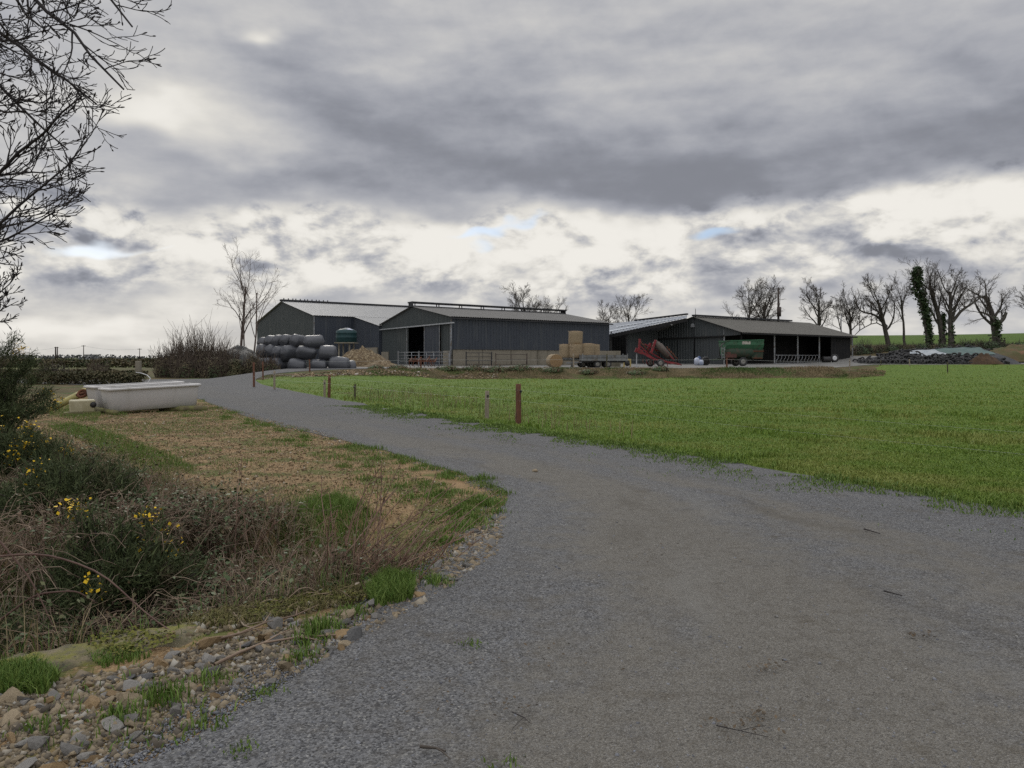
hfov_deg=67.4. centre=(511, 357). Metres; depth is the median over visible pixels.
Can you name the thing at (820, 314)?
bare tree
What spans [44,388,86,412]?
drain pipe
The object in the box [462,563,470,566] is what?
rubble stone
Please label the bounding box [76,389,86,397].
rusty valve
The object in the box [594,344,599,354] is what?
straw bale
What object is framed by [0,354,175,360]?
distant treeline
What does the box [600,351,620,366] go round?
stone bin
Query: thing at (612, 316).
bare tree
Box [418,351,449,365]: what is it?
field gate
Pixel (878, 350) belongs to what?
slope bush
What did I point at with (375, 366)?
bank bramble
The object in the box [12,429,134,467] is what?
bramble bush
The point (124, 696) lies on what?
rubble stone
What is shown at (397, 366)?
bank bramble
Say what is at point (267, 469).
dry grass
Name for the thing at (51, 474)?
gorse bush
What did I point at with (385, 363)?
spoil heap
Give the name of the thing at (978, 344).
slope bush
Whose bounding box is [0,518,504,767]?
rubble
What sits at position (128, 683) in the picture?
rubble stone
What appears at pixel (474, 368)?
bank bramble
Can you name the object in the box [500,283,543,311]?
bare tree
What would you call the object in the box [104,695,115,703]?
rubble stone
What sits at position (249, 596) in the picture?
dead twigs
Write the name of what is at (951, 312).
bare tree
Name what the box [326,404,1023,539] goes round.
track edge grass
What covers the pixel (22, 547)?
bramble bush
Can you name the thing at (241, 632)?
fallen branch
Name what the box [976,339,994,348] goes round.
slope bush
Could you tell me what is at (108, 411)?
timber bearer
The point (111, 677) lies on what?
rubble stone
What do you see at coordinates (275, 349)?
wrapped bale
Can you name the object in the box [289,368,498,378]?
bank rubble
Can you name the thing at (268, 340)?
wrapped bale
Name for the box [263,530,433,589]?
bramble bush
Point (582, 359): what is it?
fence wire
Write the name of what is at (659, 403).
fence wire
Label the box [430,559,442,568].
rubble stone
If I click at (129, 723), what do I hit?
rubble stone
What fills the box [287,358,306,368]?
wrapped bale
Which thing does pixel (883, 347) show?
slope bush
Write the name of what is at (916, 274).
ivy tree
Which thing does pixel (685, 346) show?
sliding door
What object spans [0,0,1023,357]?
sky
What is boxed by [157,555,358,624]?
bramble bush
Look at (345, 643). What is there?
rubble stone
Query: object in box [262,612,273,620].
rubble stone
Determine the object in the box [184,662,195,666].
rubble stone
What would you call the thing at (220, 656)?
rubble stone
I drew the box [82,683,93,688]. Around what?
rubble stone
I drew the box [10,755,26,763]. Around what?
rubble stone
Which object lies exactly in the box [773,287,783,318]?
transformer pole
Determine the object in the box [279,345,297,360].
wrapped bale
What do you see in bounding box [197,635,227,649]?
rubble stone
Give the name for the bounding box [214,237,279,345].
twin stem tree
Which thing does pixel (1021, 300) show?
bare tree
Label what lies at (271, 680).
rubble stone
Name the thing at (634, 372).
bank bramble
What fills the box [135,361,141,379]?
gate post
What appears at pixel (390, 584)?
green grass
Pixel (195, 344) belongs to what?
scrub bush
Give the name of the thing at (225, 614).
thatch
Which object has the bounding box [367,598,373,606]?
rubble stone
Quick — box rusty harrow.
[408,356,436,366]
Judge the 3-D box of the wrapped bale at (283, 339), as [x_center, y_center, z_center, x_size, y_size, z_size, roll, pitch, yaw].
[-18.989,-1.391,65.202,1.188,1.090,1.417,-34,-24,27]
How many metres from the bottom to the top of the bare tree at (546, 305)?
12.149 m
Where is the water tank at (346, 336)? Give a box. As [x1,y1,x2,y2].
[334,328,357,355]
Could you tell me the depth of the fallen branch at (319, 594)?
5.22 m
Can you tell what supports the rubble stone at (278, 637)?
on the rubble at (175, 661)
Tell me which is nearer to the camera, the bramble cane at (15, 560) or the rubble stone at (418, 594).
the bramble cane at (15, 560)
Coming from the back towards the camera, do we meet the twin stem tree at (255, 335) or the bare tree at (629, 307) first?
the bare tree at (629, 307)
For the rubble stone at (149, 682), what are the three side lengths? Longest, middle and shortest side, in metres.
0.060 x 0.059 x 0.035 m
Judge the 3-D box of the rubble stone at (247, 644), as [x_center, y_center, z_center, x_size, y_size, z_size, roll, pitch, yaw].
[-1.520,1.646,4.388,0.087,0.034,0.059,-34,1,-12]
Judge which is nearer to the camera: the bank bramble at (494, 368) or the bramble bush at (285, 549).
the bramble bush at (285, 549)
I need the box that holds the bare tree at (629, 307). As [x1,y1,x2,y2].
[614,294,652,322]
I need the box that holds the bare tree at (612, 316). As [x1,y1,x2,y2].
[596,300,625,323]
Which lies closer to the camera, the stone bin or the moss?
the moss
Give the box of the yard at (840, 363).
[308,356,1023,368]
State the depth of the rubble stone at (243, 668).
4.03 m
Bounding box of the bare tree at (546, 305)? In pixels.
[535,297,569,312]
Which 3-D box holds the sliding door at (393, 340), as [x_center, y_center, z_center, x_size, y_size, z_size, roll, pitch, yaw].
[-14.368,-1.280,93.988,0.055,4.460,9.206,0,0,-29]
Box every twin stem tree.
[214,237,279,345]
[222,268,267,345]
[233,258,286,351]
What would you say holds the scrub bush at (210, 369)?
on the ground at (64, 391)
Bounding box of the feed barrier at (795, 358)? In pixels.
[775,355,818,363]
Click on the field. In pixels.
(917, 373)
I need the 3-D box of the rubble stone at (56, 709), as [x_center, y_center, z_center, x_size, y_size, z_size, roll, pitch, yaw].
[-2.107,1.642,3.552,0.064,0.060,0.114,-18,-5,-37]
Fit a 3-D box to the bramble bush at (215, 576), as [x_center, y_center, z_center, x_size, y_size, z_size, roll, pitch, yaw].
[-2.302,1.994,5.943,1.858,0.849,2.074,0,0,-32]
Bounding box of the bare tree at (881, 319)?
[850,273,905,345]
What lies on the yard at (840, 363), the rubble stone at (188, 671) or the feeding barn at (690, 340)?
the feeding barn at (690, 340)
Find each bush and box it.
[0,328,64,438]
[0,415,87,486]
[0,429,161,534]
[0,454,206,498]
[0,486,259,628]
[0,559,171,657]
[0,591,103,658]
[11,559,262,646]
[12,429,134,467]
[13,490,220,639]
[18,471,276,564]
[35,359,73,379]
[79,541,315,629]
[81,357,110,378]
[131,481,309,562]
[147,338,183,377]
[154,325,204,366]
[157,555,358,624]
[165,349,201,377]
[166,535,360,616]
[167,315,214,370]
[192,312,232,365]
[193,346,229,377]
[206,337,244,372]
[242,343,264,373]
[255,353,280,371]
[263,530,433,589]
[348,529,441,567]
[850,345,863,354]
[851,337,874,353]
[865,342,882,352]
[875,342,889,351]
[885,341,903,350]
[903,343,919,349]
[910,342,932,349]
[926,340,940,348]
[936,341,954,347]
[953,337,974,346]
[967,339,985,348]
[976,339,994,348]
[988,338,1007,349]
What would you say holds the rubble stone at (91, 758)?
on the rubble at (175, 661)
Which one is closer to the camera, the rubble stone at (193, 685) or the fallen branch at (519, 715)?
the fallen branch at (519, 715)
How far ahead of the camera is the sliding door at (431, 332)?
83.11 m
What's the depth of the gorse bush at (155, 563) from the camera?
5.77 m
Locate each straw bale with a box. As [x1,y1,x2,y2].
[545,354,563,366]
[559,344,569,357]
[568,331,582,343]
[569,344,582,357]
[582,343,594,354]
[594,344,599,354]
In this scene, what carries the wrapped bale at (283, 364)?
on the ground at (64, 391)
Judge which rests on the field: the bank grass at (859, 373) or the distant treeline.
the bank grass at (859, 373)
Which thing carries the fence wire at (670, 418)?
attached to the fence post at (518, 402)
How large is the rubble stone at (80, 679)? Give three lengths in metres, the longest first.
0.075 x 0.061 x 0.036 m
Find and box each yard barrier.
[466,352,491,365]
[495,353,527,365]
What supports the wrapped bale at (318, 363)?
on the ground at (64, 391)
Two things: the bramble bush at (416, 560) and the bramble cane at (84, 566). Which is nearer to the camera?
the bramble cane at (84, 566)
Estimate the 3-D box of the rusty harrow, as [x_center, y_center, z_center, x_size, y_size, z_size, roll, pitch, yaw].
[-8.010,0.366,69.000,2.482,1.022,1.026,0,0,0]
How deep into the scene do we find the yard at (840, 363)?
91.19 m
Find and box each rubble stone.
[0,692,7,703]
[0,708,20,726]
[5,686,25,702]
[6,731,15,743]
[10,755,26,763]
[14,738,27,747]
[15,757,37,767]
[19,699,30,705]
[27,736,49,750]
[34,703,44,707]
[43,696,55,703]
[48,689,60,699]
[49,704,63,715]
[57,714,73,720]
[59,742,83,756]
[66,676,81,682]
[67,751,76,756]
[69,731,85,742]
[72,676,85,683]
[76,751,95,760]
[80,740,88,745]
[80,754,103,762]
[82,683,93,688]
[83,695,99,709]
[101,715,123,731]
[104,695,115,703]
[106,675,119,679]
[106,690,117,695]
[116,692,141,704]
[121,713,137,721]
[122,679,140,690]
[123,718,142,726]
[126,674,135,679]
[129,731,142,739]
[137,672,155,679]
[143,725,154,730]
[144,681,155,686]
[153,657,168,667]
[162,631,174,641]
[164,650,180,658]
[167,667,180,673]
[168,701,181,707]
[169,705,181,715]
[175,691,194,698]
[182,682,196,691]
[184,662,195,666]
[184,669,193,673]
[194,663,204,667]
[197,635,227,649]
[201,652,215,663]
[203,665,221,676]
[210,692,220,699]
[215,655,225,659]
[232,677,243,683]
[239,640,251,647]
[240,665,251,671]
[254,645,263,651]
[258,634,267,640]
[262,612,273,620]
[264,632,272,639]
[264,678,275,683]
[267,616,282,628]
[270,635,282,643]
[277,660,293,670]
[283,617,293,622]
[287,620,298,626]
[319,629,337,637]
[325,646,336,650]
[333,629,348,638]
[337,644,344,650]
[338,640,350,646]
[340,609,355,618]
[342,618,350,624]
[342,626,362,640]
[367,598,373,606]
[371,613,382,618]
[414,591,424,596]
[423,584,431,589]
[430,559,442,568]
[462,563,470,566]
[487,538,495,544]
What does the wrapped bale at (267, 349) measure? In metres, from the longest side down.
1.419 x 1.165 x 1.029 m
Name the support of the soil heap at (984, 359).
on the yard at (840, 363)
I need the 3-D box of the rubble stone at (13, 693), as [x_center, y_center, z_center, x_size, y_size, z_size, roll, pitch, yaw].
[-2.393,1.648,3.691,0.140,0.081,0.069,33,13,7]
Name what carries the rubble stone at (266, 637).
on the ground at (64, 391)
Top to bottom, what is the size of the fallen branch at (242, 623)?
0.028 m
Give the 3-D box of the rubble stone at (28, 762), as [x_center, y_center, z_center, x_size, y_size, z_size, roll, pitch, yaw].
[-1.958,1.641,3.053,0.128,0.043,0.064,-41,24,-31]
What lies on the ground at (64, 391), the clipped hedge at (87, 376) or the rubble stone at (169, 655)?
the clipped hedge at (87, 376)
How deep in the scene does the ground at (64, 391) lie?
11.26 m
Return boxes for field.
[256,365,1023,505]
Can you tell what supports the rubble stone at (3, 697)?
on the rubble at (175, 661)
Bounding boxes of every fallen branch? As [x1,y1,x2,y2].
[196,604,318,645]
[213,629,335,665]
[233,612,269,630]
[287,586,349,606]
[420,745,450,758]
[512,711,529,727]
[716,725,766,736]
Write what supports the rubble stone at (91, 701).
on the ground at (64, 391)
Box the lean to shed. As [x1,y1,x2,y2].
[609,313,687,363]
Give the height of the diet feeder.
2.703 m
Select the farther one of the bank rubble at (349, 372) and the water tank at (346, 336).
the water tank at (346, 336)
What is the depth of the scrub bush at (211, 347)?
66.57 m
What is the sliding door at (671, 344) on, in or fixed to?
in the feeding barn at (690, 340)
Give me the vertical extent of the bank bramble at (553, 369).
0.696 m
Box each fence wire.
[258,372,1012,431]
[267,378,1015,453]
[347,359,924,364]
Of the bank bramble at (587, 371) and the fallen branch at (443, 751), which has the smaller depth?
the fallen branch at (443, 751)
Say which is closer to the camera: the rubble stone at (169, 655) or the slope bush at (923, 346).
the rubble stone at (169, 655)
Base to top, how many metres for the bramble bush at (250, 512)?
0.725 m
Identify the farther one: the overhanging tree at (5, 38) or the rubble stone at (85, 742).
the overhanging tree at (5, 38)
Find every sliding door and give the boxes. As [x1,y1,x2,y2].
[382,328,407,363]
[425,325,438,365]
[658,339,676,362]
[678,338,692,363]
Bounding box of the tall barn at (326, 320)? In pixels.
[257,298,407,366]
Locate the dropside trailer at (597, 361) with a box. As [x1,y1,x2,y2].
[566,354,627,367]
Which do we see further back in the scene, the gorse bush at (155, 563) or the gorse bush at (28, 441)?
the gorse bush at (28, 441)
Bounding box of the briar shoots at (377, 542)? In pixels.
[312,455,503,587]
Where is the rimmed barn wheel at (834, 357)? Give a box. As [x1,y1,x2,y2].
[830,354,838,361]
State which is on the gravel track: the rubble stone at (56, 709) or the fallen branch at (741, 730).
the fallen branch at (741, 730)
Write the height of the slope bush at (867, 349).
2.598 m
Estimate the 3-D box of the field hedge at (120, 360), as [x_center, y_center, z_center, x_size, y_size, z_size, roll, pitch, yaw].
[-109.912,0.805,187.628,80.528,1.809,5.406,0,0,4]
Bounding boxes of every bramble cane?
[0,540,56,631]
[0,553,169,629]
[0,590,94,620]
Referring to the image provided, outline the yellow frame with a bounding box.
[623,359,630,366]
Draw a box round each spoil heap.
[342,345,390,366]
[363,360,396,366]
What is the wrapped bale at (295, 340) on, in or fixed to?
on the wrapped bale at (287, 352)
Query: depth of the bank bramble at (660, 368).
60.67 m
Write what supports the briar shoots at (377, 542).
on the ground at (64, 391)
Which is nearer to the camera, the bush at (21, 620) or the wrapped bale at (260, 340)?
the bush at (21, 620)
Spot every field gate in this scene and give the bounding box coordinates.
[398,351,417,364]
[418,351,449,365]
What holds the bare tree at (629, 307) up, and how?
on the ground at (64, 391)
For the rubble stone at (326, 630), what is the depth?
4.54 m
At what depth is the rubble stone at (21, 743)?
3.24 m
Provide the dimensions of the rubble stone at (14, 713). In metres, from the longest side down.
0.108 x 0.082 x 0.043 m
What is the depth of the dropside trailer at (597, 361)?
65.47 m
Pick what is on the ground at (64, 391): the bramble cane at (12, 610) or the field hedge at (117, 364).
the field hedge at (117, 364)
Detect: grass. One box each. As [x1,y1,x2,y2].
[0,405,419,693]
[0,421,410,657]
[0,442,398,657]
[2,399,596,767]
[258,365,885,379]
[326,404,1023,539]
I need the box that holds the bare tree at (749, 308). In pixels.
[722,276,773,319]
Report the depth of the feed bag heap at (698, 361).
83.76 m
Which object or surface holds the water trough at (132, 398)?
on the timber bearer at (108, 411)
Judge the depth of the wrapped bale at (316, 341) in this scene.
63.00 m
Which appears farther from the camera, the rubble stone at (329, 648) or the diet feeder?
the diet feeder
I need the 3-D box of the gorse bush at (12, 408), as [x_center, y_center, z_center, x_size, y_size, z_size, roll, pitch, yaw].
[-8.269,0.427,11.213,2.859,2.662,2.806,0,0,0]
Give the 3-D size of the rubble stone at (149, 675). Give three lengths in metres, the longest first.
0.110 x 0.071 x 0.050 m
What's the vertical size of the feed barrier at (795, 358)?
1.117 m
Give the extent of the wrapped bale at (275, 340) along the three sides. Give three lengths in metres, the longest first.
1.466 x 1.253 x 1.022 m
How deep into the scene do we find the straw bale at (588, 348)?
67.44 m
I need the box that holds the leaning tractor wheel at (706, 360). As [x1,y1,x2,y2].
[701,357,709,364]
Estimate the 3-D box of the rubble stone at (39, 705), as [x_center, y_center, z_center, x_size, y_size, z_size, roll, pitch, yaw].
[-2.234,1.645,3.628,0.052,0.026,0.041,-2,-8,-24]
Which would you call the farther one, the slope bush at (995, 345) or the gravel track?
the slope bush at (995, 345)
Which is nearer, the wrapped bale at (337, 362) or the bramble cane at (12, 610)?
the bramble cane at (12, 610)
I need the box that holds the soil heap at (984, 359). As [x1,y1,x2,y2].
[969,353,1004,364]
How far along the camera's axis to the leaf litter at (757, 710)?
3.58 m
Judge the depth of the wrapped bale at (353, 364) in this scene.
62.99 m
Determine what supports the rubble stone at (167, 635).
on the ground at (64, 391)
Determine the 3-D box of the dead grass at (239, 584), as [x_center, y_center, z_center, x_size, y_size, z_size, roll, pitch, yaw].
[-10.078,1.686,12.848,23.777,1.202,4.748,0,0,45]
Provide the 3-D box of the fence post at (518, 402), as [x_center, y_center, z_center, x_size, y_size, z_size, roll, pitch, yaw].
[0.163,1.220,18.844,0.142,1.160,0.174,0,0,-11]
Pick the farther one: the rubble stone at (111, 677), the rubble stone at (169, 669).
the rubble stone at (169, 669)
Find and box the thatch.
[150,566,409,639]
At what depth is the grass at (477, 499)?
7.52 m
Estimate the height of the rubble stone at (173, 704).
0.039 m
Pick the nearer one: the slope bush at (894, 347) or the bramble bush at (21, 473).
the bramble bush at (21, 473)
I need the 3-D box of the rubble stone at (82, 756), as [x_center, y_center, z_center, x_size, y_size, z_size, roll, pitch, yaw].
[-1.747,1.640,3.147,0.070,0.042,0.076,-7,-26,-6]
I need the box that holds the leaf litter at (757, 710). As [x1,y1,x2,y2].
[380,543,936,742]
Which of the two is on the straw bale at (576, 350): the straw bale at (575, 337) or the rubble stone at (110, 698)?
the straw bale at (575, 337)
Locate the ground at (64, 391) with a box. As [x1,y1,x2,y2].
[0,333,1023,767]
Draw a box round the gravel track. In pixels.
[6,368,1023,767]
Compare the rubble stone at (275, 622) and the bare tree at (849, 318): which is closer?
the rubble stone at (275, 622)
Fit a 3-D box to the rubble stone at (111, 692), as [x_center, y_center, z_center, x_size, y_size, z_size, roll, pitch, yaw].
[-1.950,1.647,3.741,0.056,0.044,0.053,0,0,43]
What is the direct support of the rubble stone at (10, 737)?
on the rubble at (175, 661)
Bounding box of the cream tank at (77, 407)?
[64,399,99,414]
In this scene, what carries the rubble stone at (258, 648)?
on the ground at (64, 391)
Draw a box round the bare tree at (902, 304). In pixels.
[880,266,914,345]
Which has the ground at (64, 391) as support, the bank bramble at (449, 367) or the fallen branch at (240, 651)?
the bank bramble at (449, 367)
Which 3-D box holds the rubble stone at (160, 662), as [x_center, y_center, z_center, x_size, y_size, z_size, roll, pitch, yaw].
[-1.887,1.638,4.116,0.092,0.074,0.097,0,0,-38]
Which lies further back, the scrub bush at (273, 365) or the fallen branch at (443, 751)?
the scrub bush at (273, 365)
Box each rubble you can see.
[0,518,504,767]
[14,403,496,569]
[172,579,369,638]
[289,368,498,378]
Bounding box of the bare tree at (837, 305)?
[820,299,848,330]
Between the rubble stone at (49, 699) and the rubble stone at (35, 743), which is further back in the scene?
the rubble stone at (49, 699)
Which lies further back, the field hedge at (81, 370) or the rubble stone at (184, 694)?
the field hedge at (81, 370)
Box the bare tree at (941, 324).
[899,257,948,344]
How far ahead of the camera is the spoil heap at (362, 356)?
72.88 m
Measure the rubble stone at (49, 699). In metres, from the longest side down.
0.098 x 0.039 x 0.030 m
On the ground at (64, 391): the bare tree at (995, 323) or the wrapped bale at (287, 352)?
the bare tree at (995, 323)
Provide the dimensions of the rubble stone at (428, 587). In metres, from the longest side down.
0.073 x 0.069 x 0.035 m
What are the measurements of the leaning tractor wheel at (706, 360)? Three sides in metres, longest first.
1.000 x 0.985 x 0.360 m
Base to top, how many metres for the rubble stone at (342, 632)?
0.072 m
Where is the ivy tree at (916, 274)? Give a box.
[906,266,937,345]
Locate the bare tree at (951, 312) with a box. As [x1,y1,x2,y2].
[928,260,985,345]
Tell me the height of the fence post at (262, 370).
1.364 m
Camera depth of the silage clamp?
101.54 m
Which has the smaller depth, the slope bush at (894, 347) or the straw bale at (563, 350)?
the straw bale at (563, 350)
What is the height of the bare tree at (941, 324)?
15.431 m
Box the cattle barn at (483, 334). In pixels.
[379,301,612,365]
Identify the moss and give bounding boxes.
[21,589,370,673]
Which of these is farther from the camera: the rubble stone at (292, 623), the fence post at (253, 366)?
the fence post at (253, 366)
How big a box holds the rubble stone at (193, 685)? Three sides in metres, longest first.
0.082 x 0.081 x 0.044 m
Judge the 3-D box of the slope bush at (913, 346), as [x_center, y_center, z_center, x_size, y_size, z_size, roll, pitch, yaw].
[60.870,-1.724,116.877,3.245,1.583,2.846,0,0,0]
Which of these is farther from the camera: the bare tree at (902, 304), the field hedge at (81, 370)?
the bare tree at (902, 304)
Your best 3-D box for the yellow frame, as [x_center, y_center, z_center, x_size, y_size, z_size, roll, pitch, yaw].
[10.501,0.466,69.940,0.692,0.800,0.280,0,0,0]
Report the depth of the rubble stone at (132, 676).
3.94 m
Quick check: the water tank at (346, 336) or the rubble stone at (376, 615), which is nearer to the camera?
the rubble stone at (376, 615)
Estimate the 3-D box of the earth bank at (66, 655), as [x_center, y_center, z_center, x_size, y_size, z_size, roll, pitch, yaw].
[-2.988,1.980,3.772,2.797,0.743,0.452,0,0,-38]
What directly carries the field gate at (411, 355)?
on the yard at (840, 363)
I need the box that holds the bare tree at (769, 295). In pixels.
[739,275,785,318]
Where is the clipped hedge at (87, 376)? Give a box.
[22,370,149,384]
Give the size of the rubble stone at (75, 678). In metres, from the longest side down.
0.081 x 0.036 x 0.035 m
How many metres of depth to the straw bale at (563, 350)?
67.94 m
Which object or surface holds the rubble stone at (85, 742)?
on the rubble at (175, 661)
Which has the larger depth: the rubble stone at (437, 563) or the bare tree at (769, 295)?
the bare tree at (769, 295)
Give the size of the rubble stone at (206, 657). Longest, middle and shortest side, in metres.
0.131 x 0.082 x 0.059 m
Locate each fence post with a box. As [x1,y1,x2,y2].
[252,362,254,386]
[262,362,263,379]
[273,371,275,388]
[323,380,325,396]
[327,375,330,397]
[485,391,488,418]
[516,384,521,423]
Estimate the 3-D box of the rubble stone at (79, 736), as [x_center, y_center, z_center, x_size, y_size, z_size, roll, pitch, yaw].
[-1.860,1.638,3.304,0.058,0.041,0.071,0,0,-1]
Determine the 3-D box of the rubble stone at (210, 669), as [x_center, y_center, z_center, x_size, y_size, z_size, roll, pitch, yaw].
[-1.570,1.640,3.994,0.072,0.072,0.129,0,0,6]
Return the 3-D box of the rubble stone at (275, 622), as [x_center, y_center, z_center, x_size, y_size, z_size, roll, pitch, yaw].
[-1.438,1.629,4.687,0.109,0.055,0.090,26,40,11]
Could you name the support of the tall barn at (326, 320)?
on the ground at (64, 391)
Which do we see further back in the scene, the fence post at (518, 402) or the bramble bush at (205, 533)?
the fence post at (518, 402)
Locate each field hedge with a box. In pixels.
[0,357,160,362]
[0,360,157,367]
[1,367,148,376]
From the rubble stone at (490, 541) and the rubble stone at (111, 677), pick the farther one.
the rubble stone at (490, 541)
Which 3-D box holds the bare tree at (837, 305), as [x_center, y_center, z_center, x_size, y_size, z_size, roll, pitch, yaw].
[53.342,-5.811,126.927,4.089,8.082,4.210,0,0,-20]
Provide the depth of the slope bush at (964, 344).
117.71 m
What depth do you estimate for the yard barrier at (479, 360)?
78.61 m
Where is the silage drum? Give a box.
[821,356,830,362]
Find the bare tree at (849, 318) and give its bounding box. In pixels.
[830,280,869,344]
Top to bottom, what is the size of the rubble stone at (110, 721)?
0.046 m
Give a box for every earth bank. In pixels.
[1,622,205,671]
[991,344,1023,361]
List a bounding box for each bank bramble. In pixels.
[368,364,384,368]
[387,364,407,368]
[436,364,460,370]
[461,363,485,370]
[479,362,508,372]
[504,364,533,370]
[539,364,562,372]
[578,366,599,373]
[625,370,646,374]
[651,365,668,370]
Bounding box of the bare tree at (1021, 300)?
[1009,285,1023,307]
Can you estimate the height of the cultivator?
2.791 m
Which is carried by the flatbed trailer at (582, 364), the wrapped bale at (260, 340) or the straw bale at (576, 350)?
the straw bale at (576, 350)
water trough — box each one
[83,381,184,407]
[98,383,200,410]
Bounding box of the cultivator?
[634,339,681,366]
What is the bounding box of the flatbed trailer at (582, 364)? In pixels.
[562,358,591,366]
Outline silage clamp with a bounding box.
[865,347,1020,363]
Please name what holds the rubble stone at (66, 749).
on the rubble at (175, 661)
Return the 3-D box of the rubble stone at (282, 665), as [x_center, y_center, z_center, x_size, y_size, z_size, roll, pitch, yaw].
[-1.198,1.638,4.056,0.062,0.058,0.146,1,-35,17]
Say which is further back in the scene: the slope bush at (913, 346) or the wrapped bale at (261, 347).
the slope bush at (913, 346)
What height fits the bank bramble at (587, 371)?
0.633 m
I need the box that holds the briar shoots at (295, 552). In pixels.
[244,491,384,596]
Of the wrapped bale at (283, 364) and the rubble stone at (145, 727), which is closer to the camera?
the rubble stone at (145, 727)
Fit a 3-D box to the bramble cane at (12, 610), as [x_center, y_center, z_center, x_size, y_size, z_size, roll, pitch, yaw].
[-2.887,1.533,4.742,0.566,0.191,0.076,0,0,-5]
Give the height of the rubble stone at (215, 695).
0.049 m
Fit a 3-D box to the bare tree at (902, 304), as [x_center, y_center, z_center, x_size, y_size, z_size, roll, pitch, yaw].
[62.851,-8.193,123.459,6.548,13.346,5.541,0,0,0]
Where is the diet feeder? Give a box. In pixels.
[711,339,763,365]
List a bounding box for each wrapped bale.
[256,344,266,357]
[257,337,264,344]
[264,335,274,344]
[264,345,274,356]
[270,346,281,358]
[271,335,281,345]
[272,357,288,369]
[279,334,291,345]
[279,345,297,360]
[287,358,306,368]
[289,334,303,346]
[296,346,316,359]
[303,335,324,348]
[310,359,327,367]
[318,345,336,360]
[328,356,350,367]
[350,360,355,367]
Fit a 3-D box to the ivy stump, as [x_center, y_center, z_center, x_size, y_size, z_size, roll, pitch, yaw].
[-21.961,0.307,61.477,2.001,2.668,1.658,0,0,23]
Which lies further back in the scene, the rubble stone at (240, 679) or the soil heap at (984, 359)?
the soil heap at (984, 359)
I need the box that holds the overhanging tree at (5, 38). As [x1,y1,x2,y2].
[0,0,171,329]
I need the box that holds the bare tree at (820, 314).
[797,276,833,325]
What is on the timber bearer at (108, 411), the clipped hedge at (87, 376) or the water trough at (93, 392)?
the water trough at (93, 392)
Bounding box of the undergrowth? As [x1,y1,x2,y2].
[0,423,399,656]
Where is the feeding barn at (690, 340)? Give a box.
[658,309,857,363]
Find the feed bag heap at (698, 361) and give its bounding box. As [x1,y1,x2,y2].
[694,356,703,364]
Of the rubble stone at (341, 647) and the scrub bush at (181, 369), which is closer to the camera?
the rubble stone at (341, 647)
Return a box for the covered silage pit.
[224,345,262,365]
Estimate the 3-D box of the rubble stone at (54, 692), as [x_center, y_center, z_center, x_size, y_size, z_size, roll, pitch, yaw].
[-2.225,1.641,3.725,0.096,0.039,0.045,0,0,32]
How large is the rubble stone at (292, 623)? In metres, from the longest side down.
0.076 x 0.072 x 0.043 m
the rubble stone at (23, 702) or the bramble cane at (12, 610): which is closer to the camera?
the rubble stone at (23, 702)
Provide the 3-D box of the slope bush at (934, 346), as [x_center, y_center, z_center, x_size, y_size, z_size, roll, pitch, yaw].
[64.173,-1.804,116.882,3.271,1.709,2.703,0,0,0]
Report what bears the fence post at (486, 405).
on the field
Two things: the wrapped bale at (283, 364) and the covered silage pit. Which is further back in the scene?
the covered silage pit
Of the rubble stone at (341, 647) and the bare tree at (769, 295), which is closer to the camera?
the rubble stone at (341, 647)
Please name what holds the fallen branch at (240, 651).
on the rubble at (175, 661)
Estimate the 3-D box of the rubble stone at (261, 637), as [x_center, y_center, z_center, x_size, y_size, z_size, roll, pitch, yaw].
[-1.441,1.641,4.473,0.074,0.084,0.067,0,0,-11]
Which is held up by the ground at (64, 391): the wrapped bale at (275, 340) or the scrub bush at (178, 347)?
the scrub bush at (178, 347)
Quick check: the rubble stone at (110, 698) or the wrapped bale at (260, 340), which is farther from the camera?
the wrapped bale at (260, 340)
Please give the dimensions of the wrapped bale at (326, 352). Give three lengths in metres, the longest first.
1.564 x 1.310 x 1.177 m
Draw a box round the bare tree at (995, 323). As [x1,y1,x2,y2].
[959,271,1013,344]
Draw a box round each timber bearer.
[95,407,118,414]
[159,406,207,410]
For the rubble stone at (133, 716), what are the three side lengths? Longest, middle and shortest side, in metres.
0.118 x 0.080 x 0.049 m
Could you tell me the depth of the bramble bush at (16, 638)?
5.10 m
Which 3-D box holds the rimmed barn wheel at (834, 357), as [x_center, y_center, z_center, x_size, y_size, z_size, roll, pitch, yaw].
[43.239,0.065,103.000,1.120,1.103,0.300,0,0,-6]
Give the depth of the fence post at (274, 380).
39.56 m
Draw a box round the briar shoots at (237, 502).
[141,454,290,573]
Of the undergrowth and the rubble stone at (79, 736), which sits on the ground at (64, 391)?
the undergrowth
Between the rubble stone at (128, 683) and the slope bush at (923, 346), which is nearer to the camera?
the rubble stone at (128, 683)
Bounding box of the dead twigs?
[0,424,407,648]

